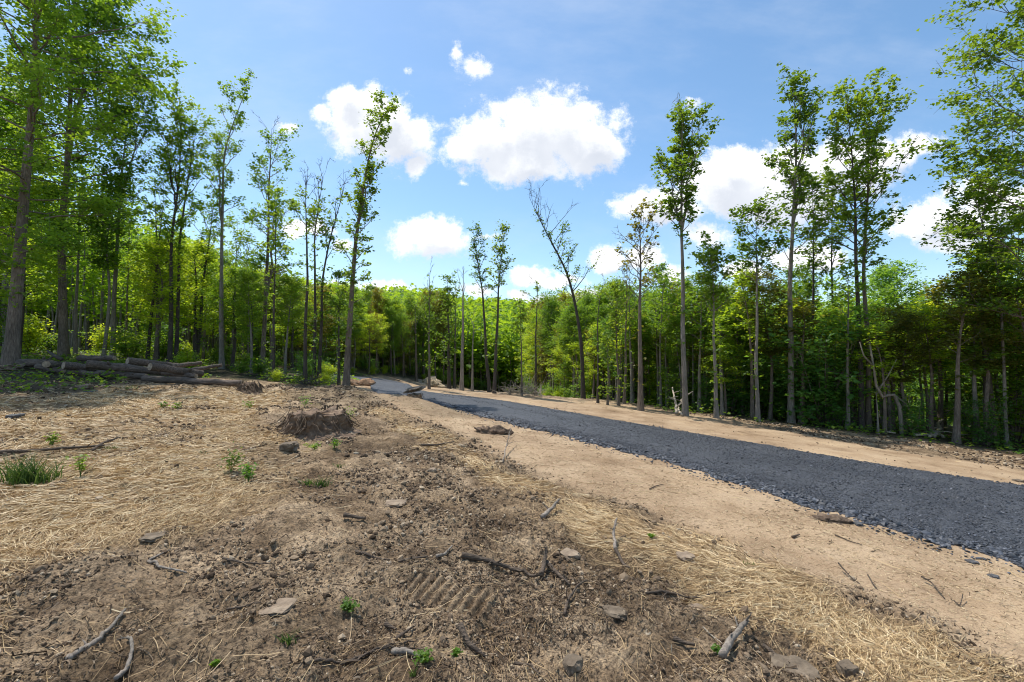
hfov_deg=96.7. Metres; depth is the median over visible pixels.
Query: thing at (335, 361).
understory shrub
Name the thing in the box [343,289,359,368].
leafy tree
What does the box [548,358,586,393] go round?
understory shrub
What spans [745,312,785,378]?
leafy tree
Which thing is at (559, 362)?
leafy tree
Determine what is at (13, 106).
leafy tree
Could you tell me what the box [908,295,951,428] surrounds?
pole sapling
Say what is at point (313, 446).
seedling
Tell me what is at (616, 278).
leafy tree
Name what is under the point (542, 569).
fallen branch
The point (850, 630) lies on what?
straw
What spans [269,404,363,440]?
tree stump
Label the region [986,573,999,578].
rock
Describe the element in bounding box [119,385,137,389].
grass tuft
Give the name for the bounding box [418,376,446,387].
soil heap
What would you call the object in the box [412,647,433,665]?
seedling
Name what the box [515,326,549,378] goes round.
leafy tree
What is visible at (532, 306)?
leafy tree
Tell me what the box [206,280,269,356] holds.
leafy tree
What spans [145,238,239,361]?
leafy tree
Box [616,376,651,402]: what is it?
understory shrub
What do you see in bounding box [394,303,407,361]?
leafy tree
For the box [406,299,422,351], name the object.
leafy tree
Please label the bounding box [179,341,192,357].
understory shrub
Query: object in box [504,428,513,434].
soil heap
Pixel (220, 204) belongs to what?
slender tree
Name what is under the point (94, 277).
foliage
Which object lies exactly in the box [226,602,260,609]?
fallen branch
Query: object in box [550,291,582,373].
leafy tree
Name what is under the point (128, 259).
leafy tree
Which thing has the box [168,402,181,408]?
seedling
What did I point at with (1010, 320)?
pole sapling
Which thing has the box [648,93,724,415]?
slender tree
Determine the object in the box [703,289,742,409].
pole sapling
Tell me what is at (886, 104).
slender tree
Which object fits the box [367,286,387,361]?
leafy tree
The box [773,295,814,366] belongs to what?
leafy tree
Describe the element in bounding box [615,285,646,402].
pole sapling
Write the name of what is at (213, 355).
understory shrub
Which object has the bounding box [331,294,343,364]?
leafy tree
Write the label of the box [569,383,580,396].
understory shrub
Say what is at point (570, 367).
leafy tree
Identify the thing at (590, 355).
pole sapling
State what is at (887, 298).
pole sapling
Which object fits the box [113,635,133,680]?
fallen branch
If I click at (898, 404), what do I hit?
arched dead tree
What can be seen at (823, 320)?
pole sapling
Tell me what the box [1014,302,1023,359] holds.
pole sapling
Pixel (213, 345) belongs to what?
leafy tree
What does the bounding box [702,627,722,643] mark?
fallen branch
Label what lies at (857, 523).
rock
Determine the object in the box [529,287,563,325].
leafy tree
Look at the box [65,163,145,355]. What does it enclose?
leafy tree
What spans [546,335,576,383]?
leafy tree
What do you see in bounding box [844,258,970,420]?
leafy tree
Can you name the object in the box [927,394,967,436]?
dead branch
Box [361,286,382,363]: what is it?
leafy tree
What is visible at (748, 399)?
understory shrub
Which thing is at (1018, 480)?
rock
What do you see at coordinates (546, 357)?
leafy tree
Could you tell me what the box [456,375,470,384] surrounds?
understory shrub
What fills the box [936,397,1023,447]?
understory shrub
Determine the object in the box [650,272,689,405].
pole sapling
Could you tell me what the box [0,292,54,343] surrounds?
understory shrub
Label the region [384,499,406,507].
rock
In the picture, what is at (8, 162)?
leafy tree
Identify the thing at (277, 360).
understory shrub
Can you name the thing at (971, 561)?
rock
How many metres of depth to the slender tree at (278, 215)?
20.02 m
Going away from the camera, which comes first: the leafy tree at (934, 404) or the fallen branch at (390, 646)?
the fallen branch at (390, 646)
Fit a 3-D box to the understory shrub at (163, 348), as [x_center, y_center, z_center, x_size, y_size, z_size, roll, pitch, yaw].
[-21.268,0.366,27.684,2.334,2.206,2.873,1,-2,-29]
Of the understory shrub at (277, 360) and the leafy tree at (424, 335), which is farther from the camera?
the leafy tree at (424, 335)
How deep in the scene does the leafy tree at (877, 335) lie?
20.07 m
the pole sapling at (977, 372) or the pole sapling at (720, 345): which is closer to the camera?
the pole sapling at (977, 372)
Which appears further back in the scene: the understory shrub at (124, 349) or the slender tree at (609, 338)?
the understory shrub at (124, 349)
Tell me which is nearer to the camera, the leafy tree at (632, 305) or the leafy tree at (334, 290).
the leafy tree at (632, 305)
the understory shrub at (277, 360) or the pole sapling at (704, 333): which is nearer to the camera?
the pole sapling at (704, 333)
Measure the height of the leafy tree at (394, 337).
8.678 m
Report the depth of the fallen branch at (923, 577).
4.23 m
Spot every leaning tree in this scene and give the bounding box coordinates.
[330,88,400,385]
[526,178,604,398]
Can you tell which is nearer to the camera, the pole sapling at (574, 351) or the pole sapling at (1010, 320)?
the pole sapling at (1010, 320)
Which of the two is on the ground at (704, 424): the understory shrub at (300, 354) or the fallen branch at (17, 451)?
the understory shrub at (300, 354)
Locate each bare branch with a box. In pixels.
[667,387,681,414]
[676,391,692,415]
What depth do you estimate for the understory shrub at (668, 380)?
21.10 m
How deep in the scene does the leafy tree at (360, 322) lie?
50.38 m
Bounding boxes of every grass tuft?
[0,450,69,487]
[2,455,77,483]
[46,458,63,478]
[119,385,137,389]
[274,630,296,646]
[299,479,313,485]
[307,473,334,487]
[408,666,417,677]
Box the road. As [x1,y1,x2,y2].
[297,371,1023,556]
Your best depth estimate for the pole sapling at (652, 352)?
26.92 m
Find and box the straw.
[0,380,1023,681]
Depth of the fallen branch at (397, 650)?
2.75 m
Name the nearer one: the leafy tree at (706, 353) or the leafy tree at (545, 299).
the leafy tree at (706, 353)
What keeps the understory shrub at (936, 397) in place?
on the ground at (704, 424)
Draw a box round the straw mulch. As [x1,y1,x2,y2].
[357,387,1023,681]
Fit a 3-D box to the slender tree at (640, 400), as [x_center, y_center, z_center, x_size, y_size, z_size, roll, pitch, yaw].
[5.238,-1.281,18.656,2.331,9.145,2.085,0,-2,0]
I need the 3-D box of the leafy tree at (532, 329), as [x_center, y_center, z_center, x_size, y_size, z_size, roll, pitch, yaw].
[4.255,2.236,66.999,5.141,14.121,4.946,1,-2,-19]
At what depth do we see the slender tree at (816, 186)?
19.43 m
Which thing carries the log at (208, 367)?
on the ground at (704, 424)
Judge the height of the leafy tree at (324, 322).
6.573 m
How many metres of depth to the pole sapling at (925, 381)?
17.53 m
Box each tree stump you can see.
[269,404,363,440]
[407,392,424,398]
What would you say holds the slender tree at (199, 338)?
on the ground at (704, 424)
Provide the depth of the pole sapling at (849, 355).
18.24 m
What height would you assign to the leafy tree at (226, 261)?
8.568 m
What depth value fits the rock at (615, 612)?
3.40 m
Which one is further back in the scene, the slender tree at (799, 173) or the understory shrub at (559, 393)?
the understory shrub at (559, 393)
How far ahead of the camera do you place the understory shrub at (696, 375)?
24.56 m
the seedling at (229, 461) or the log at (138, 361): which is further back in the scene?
the log at (138, 361)
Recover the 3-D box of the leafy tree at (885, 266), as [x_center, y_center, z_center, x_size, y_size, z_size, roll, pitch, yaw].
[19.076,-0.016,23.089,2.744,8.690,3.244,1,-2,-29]
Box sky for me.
[0,0,1023,310]
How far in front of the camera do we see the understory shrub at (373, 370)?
47.21 m
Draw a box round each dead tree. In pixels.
[456,269,465,390]
[470,312,475,390]
[594,273,605,402]
[859,342,907,434]
[875,386,881,433]
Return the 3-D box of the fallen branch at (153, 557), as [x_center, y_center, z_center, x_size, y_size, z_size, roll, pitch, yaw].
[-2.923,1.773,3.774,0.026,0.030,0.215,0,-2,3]
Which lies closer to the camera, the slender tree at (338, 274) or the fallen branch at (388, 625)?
the fallen branch at (388, 625)
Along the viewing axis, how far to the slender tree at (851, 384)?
17.35 m
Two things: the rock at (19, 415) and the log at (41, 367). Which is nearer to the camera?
the rock at (19, 415)
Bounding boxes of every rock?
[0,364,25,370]
[5,413,25,418]
[75,384,93,388]
[138,531,168,541]
[258,598,296,615]
[279,441,299,450]
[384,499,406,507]
[403,386,425,392]
[428,467,436,472]
[560,548,580,559]
[562,653,582,676]
[598,603,627,619]
[676,551,694,561]
[688,603,702,609]
[771,653,819,678]
[836,659,858,677]
[852,521,863,525]
[964,559,979,563]
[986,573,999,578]
[1012,479,1023,482]
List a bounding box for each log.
[15,357,53,366]
[34,364,65,372]
[42,360,62,367]
[61,361,105,371]
[67,369,98,376]
[76,355,116,360]
[86,360,160,374]
[95,370,148,378]
[125,357,177,365]
[141,375,244,385]
[147,363,203,376]
[161,372,197,377]
[172,361,201,366]
[192,364,221,369]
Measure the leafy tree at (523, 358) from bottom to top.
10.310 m
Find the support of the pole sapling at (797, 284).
on the ground at (704, 424)
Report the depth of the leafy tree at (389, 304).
57.64 m
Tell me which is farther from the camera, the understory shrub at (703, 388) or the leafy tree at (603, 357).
the leafy tree at (603, 357)
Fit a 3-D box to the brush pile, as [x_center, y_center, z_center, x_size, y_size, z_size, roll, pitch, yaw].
[0.419,2.054,21.989,2.880,1.345,2.358,0,-2,15]
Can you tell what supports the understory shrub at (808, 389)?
on the ground at (704, 424)
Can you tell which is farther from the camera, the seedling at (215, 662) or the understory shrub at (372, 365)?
the understory shrub at (372, 365)
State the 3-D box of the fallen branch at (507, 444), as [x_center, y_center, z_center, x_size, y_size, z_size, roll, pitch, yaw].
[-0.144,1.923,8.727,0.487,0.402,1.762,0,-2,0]
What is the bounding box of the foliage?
[4,145,1022,424]
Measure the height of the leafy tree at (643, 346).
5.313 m
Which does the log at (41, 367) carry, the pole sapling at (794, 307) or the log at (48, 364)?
the log at (48, 364)
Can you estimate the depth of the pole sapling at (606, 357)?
27.58 m
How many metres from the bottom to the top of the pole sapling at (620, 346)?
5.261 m
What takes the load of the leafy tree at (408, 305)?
on the ground at (704, 424)
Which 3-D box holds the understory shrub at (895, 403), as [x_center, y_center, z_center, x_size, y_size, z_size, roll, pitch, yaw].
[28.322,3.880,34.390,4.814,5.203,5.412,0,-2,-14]
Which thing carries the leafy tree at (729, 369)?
on the ground at (704, 424)
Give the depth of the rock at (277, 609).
3.05 m
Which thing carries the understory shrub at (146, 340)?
on the ground at (704, 424)
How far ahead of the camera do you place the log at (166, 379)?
15.28 m
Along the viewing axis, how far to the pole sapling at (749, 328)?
18.55 m
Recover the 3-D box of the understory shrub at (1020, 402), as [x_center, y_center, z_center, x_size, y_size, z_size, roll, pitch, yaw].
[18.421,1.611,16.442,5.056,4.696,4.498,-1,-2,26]
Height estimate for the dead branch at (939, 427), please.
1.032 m
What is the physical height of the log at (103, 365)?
0.614 m
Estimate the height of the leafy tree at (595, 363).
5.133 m
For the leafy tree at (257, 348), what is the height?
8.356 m
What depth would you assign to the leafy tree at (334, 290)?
54.42 m
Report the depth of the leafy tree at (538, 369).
59.12 m
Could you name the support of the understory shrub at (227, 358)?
on the ground at (704, 424)
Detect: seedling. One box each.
[42,431,60,444]
[65,454,93,476]
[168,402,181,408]
[209,658,220,667]
[217,441,244,472]
[238,462,258,481]
[242,398,253,408]
[299,395,312,406]
[303,442,320,449]
[329,438,341,448]
[337,596,359,612]
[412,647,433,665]
[450,647,463,656]
[710,643,720,653]
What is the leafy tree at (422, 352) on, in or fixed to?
on the ground at (704, 424)
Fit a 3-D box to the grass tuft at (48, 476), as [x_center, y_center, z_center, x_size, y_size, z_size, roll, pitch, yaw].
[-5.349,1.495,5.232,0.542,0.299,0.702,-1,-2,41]
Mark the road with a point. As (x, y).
(384, 386)
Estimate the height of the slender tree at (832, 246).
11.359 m
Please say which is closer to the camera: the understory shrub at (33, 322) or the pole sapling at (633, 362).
the pole sapling at (633, 362)
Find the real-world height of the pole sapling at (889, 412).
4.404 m
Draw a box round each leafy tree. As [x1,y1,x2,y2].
[0,82,89,353]
[0,130,47,237]
[0,151,73,347]
[0,164,86,353]
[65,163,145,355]
[106,236,202,360]
[119,229,192,341]
[121,257,201,352]
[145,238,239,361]
[163,240,216,353]
[181,249,212,323]
[185,246,255,355]
[189,265,248,355]
[192,266,231,359]
[192,269,231,353]
[198,263,263,367]
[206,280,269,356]
[225,260,268,372]
[229,270,277,346]
[229,305,266,353]
[238,268,276,351]
[254,262,293,366]
[256,270,271,353]
[267,271,310,375]
[267,281,323,369]
[268,275,299,359]
[270,299,298,364]
[270,308,299,363]
[290,282,346,353]
[293,287,336,363]
[316,295,337,359]
[317,300,333,350]
[323,300,347,371]
[328,281,346,348]
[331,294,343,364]
[332,317,365,360]
[340,292,369,371]
[341,308,363,344]
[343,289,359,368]
[344,321,369,366]
[348,286,372,352]
[348,294,367,347]
[355,312,390,372]
[361,284,385,358]
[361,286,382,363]
[362,314,388,369]
[365,313,385,373]
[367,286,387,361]
[367,326,388,366]
[373,304,394,368]
[378,291,407,374]
[379,308,407,373]
[385,324,406,365]
[388,314,403,363]
[391,312,411,375]
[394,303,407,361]
[394,320,414,375]
[399,291,424,373]
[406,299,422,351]
[406,337,426,370]
[407,311,419,366]
[410,302,438,377]
[417,287,438,374]
[418,341,431,361]
[431,289,453,382]
[431,300,445,378]
[514,338,534,390]
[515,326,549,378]
[519,309,545,385]
[522,321,543,389]
[524,297,540,374]
[526,308,543,384]
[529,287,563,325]
[529,353,549,387]
[531,301,557,385]
[533,289,562,393]
[533,308,551,388]
[534,339,558,385]
[539,302,562,386]
[540,328,574,389]
[541,333,575,391]
[544,302,566,353]
[545,288,578,368]
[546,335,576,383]
[548,300,584,397]
[549,317,572,387]
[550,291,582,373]
[554,295,589,397]
[555,339,580,394]
[569,284,597,376]
[574,302,602,392]
[576,344,605,398]
[577,288,596,320]
[578,288,607,344]
[578,322,624,399]
[583,284,621,399]
[591,304,631,399]
[593,276,633,294]
[593,305,619,399]
[596,283,634,319]
[623,288,643,372]
[623,308,653,362]
[623,343,656,379]
[630,302,645,401]
[631,313,656,361]
[633,287,665,395]
[637,285,658,310]
[654,307,696,407]
[659,334,697,385]
[664,281,702,375]
[670,292,742,407]
[690,314,721,377]
[695,337,752,414]
[706,295,774,413]
[722,312,761,411]
[730,265,796,419]
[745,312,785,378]
[758,279,817,359]
[762,260,828,391]
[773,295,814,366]
[777,338,837,380]
[810,297,862,426]
[842,324,909,427]
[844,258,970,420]
[850,306,898,422]
[862,259,921,379]
[874,318,922,418]
[877,310,943,432]
[899,295,964,429]
[918,312,971,425]
[928,263,1023,445]
[937,236,1023,435]
[940,276,1023,438]
[943,306,1015,424]
[948,292,1023,434]
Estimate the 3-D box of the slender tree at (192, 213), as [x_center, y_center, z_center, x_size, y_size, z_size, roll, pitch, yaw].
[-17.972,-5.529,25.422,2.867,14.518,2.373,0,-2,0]
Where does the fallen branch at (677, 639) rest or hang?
on the ground at (704, 424)
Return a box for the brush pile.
[490,374,546,395]
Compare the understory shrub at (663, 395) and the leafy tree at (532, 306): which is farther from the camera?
the leafy tree at (532, 306)
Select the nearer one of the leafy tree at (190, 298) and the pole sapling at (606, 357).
the pole sapling at (606, 357)
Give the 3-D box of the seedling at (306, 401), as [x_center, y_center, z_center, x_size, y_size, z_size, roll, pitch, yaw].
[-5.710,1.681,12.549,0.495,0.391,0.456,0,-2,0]
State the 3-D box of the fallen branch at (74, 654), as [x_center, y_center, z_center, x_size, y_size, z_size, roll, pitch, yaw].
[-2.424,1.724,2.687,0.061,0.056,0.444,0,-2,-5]
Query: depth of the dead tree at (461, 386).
22.99 m
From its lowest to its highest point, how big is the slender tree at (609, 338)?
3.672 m
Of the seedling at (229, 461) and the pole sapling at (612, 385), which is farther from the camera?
the pole sapling at (612, 385)
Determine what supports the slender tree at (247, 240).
on the ground at (704, 424)
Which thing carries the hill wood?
on the ground at (704, 424)
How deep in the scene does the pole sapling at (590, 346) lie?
31.45 m
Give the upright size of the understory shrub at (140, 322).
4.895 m
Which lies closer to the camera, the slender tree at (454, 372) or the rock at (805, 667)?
the rock at (805, 667)
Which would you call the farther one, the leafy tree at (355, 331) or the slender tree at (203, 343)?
the leafy tree at (355, 331)
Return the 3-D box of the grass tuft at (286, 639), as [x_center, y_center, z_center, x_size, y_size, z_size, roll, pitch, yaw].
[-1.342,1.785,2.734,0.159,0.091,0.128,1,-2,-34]
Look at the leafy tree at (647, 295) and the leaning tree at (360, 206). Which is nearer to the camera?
the leaning tree at (360, 206)
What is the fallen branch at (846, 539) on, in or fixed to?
on the ground at (704, 424)
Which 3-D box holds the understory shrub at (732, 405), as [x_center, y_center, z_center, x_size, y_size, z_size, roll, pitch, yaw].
[9.387,1.744,20.363,3.696,3.337,3.803,0,-2,17]
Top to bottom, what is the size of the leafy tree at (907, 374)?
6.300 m
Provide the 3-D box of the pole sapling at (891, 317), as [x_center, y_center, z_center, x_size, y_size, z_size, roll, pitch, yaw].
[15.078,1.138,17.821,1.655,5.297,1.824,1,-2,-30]
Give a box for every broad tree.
[0,0,175,357]
[0,0,196,364]
[905,0,1023,317]
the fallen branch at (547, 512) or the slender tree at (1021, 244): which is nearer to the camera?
the fallen branch at (547, 512)
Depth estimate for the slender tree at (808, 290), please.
19.85 m
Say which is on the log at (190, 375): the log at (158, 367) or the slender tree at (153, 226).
the log at (158, 367)
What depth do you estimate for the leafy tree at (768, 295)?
18.70 m
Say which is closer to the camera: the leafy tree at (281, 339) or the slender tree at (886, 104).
the slender tree at (886, 104)
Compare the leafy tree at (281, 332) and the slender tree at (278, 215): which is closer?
the slender tree at (278, 215)
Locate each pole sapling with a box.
[561,342,585,397]
[583,326,594,386]
[583,339,605,369]
[584,334,602,398]
[594,335,619,365]
[600,282,636,400]
[601,307,637,401]
[608,318,613,399]
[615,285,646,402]
[618,311,656,400]
[627,335,668,401]
[637,345,655,403]
[643,263,685,405]
[644,287,670,404]
[646,309,669,402]
[647,288,675,388]
[649,335,680,404]
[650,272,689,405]
[667,266,711,408]
[671,280,704,403]
[678,284,726,410]
[689,275,727,400]
[699,280,729,336]
[700,314,739,414]
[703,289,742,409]
[716,267,780,417]
[717,282,744,412]
[727,269,779,408]
[738,329,766,363]
[761,301,826,400]
[776,299,831,423]
[778,277,818,415]
[814,261,880,428]
[814,319,857,425]
[816,305,853,414]
[836,335,882,424]
[845,321,913,433]
[849,285,918,425]
[862,320,920,431]
[868,302,888,423]
[873,302,922,429]
[880,302,975,433]
[893,300,963,429]
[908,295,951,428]
[914,275,960,432]
[916,319,963,413]
[927,270,1002,443]
[932,318,1013,416]
[934,312,1011,443]
[942,265,1023,443]
[979,274,1023,395]
[998,346,1023,438]
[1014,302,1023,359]
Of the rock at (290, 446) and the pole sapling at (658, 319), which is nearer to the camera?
the rock at (290, 446)
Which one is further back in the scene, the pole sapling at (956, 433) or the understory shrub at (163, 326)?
the understory shrub at (163, 326)
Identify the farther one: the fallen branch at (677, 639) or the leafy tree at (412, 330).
the leafy tree at (412, 330)
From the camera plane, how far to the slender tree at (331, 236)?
20.61 m
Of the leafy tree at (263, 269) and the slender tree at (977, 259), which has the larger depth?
the leafy tree at (263, 269)
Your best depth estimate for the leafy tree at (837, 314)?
17.86 m
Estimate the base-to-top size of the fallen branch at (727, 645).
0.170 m
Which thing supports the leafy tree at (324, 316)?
on the ground at (704, 424)
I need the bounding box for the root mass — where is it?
[234,380,268,394]
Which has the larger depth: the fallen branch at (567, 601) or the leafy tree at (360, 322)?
the leafy tree at (360, 322)
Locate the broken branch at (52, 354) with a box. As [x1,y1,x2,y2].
[46,350,63,360]
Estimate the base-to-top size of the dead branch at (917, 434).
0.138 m
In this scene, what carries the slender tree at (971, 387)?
on the ground at (704, 424)
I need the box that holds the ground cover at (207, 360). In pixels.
[0,345,1023,453]
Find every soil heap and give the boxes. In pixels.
[350,378,375,385]
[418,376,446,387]
[474,425,506,434]
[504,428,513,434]
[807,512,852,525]
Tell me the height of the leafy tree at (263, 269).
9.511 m
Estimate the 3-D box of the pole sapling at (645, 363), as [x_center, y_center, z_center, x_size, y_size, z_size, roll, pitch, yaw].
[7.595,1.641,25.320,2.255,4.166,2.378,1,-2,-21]
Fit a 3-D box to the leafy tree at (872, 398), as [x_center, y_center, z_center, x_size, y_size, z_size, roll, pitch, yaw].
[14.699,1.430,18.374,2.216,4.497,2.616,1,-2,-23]
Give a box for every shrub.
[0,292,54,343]
[1,312,57,352]
[24,313,47,338]
[28,333,57,352]
[81,325,96,348]
[83,323,118,352]
[93,328,162,359]
[116,332,153,356]
[124,308,174,338]
[136,326,165,352]
[142,329,184,359]
[144,317,190,357]
[166,348,202,367]
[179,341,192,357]
[199,350,208,359]
[206,347,218,361]
[215,343,244,365]
[229,360,252,374]
[237,352,254,366]
[242,356,280,375]
[244,340,266,361]
[265,348,283,367]
[268,368,285,381]
[288,353,320,380]
[289,350,317,378]
[289,365,328,384]
[316,361,330,374]
[317,347,334,366]
[319,372,329,383]
[323,363,335,376]
[324,342,334,361]
[330,353,343,369]
[355,356,360,366]
[356,354,368,369]
[367,358,379,373]
[369,366,377,374]
[379,353,389,365]
[427,363,436,375]
[434,367,445,377]
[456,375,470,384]
[477,379,486,389]
[496,376,506,389]
[525,378,541,393]
[543,386,557,395]
[546,360,569,393]
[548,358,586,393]
[552,389,562,396]
[561,387,575,397]
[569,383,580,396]
[570,365,606,397]
[585,382,596,398]
[602,358,656,400]
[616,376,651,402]
[643,371,673,403]
[645,362,691,408]
[645,379,654,403]
[648,343,710,401]
[651,383,671,404]
[662,377,703,405]
[688,368,740,411]
[689,343,777,413]
[696,360,749,412]
[718,322,816,415]
[723,356,785,416]
[742,375,799,418]
[743,303,912,424]
[745,377,811,418]
[764,322,916,427]
[811,373,870,428]
[857,394,886,415]
[865,372,918,415]
[878,389,944,437]
[904,374,968,419]
[912,375,950,412]
[929,326,1023,442]
[929,373,998,432]
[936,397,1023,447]
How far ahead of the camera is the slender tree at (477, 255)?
23.54 m
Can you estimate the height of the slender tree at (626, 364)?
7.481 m
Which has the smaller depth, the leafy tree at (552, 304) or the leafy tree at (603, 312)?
the leafy tree at (603, 312)
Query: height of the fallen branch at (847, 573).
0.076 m
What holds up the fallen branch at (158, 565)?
on the ground at (704, 424)
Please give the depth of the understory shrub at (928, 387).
28.75 m
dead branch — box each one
[913,432,938,436]
[916,401,979,437]
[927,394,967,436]
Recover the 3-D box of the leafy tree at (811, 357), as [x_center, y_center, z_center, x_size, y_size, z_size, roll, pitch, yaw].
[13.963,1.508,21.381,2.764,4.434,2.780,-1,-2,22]
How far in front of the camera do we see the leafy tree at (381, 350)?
54.77 m
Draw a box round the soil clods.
[0,379,1023,681]
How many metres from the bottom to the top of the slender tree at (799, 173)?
15.110 m
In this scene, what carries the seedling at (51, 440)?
on the ground at (704, 424)
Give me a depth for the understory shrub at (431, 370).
72.97 m
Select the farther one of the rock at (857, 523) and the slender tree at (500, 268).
the slender tree at (500, 268)
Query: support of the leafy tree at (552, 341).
on the ground at (704, 424)
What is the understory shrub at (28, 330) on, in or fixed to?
on the ground at (704, 424)
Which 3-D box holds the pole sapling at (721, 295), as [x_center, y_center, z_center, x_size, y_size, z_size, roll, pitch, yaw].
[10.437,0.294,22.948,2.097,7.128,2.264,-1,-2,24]
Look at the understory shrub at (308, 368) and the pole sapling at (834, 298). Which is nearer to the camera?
the pole sapling at (834, 298)
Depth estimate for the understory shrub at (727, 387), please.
22.05 m
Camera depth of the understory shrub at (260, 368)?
21.58 m
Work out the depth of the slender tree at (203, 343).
29.81 m
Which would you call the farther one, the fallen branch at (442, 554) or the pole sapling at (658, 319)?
the pole sapling at (658, 319)
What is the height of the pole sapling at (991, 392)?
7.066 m
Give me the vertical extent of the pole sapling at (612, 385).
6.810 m
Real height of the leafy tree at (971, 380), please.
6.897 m
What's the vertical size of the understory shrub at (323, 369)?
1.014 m
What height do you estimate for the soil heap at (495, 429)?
0.419 m
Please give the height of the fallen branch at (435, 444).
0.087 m
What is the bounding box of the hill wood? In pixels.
[24,257,970,416]
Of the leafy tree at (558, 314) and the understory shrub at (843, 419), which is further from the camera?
the leafy tree at (558, 314)
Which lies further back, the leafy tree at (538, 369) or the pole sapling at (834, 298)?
the leafy tree at (538, 369)
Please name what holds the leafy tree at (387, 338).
on the ground at (704, 424)
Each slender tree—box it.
[48,160,101,355]
[77,56,172,355]
[113,193,149,330]
[133,170,172,359]
[138,78,225,362]
[142,159,183,360]
[153,115,220,362]
[177,68,256,368]
[187,188,224,360]
[192,227,217,360]
[213,210,247,356]
[227,220,262,366]
[237,110,308,372]
[256,185,301,379]
[287,161,327,381]
[300,157,333,377]
[310,169,350,378]
[315,269,353,384]
[405,294,426,381]
[416,256,443,388]
[433,270,462,388]
[449,281,461,388]
[467,221,493,391]
[486,219,515,393]
[508,294,531,395]
[520,274,550,395]
[592,332,620,404]
[593,276,631,405]
[612,197,673,410]
[616,253,657,403]
[645,261,680,389]
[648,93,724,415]
[688,230,743,418]
[727,186,789,421]
[761,61,833,423]
[785,171,837,420]
[792,271,823,419]
[799,169,853,421]
[800,75,915,429]
[816,66,926,429]
[832,327,869,427]
[923,119,1023,446]
[939,178,1023,443]
[947,329,972,426]
[989,191,1023,436]
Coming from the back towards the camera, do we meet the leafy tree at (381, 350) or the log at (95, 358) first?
the leafy tree at (381, 350)
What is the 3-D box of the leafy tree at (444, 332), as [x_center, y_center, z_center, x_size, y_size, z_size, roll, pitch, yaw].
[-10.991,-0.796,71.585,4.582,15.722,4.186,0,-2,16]
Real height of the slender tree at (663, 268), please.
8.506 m
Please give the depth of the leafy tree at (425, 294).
68.65 m
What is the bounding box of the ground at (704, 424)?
[0,330,1023,681]
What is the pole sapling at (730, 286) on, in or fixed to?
on the ground at (704, 424)
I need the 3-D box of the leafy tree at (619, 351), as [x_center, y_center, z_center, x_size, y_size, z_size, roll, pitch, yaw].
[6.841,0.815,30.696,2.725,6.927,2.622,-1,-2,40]
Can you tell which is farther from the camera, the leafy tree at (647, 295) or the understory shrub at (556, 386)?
the understory shrub at (556, 386)
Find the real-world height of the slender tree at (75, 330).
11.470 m
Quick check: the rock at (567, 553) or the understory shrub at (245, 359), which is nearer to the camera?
the rock at (567, 553)
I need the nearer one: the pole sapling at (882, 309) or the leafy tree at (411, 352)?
the pole sapling at (882, 309)
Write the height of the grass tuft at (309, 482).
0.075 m
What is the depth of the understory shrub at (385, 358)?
60.50 m
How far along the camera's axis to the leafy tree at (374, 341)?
50.06 m
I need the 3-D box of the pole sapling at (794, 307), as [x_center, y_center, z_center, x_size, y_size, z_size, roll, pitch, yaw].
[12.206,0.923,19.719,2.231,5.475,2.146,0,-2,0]
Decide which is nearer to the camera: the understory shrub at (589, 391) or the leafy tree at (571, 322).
the understory shrub at (589, 391)
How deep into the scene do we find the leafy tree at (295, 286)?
22.96 m
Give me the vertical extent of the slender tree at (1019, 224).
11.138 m
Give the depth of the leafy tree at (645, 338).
23.35 m
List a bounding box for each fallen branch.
[0,442,103,453]
[65,608,126,660]
[90,436,120,451]
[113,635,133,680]
[147,560,187,572]
[149,549,170,559]
[222,557,274,564]
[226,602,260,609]
[303,640,413,664]
[340,645,426,664]
[343,512,365,518]
[355,550,389,560]
[384,621,396,629]
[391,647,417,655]
[395,625,413,639]
[398,554,427,562]
[420,441,453,445]
[435,545,452,557]
[457,622,485,657]
[461,552,538,576]
[494,426,514,462]
[512,661,539,673]
[538,546,547,576]
[540,498,560,518]
[546,560,570,585]
[563,575,586,615]
[610,518,618,548]
[614,548,629,567]
[645,588,730,598]
[672,635,694,645]
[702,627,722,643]
[718,612,751,658]
[762,643,774,653]
[835,534,861,544]
[838,562,859,583]
[921,576,944,598]
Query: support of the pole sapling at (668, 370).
on the ground at (704, 424)
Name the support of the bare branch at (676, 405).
on the ground at (704, 424)
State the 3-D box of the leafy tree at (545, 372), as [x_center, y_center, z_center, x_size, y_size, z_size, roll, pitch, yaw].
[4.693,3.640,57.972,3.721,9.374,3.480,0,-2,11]
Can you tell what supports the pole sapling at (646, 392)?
on the ground at (704, 424)
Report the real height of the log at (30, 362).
0.406 m
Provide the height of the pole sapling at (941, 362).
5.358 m
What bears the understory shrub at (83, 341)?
on the ground at (704, 424)
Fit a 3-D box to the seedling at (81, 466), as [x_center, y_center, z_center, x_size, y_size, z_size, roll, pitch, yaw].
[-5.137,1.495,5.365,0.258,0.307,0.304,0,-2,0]
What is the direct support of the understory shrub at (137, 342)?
on the ground at (704, 424)
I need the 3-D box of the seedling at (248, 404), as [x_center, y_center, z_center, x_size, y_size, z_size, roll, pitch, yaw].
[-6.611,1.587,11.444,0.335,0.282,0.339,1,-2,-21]
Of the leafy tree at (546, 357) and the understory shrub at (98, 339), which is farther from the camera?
the leafy tree at (546, 357)
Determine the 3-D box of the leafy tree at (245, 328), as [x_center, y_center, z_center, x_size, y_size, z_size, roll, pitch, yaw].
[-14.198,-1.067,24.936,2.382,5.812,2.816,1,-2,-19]

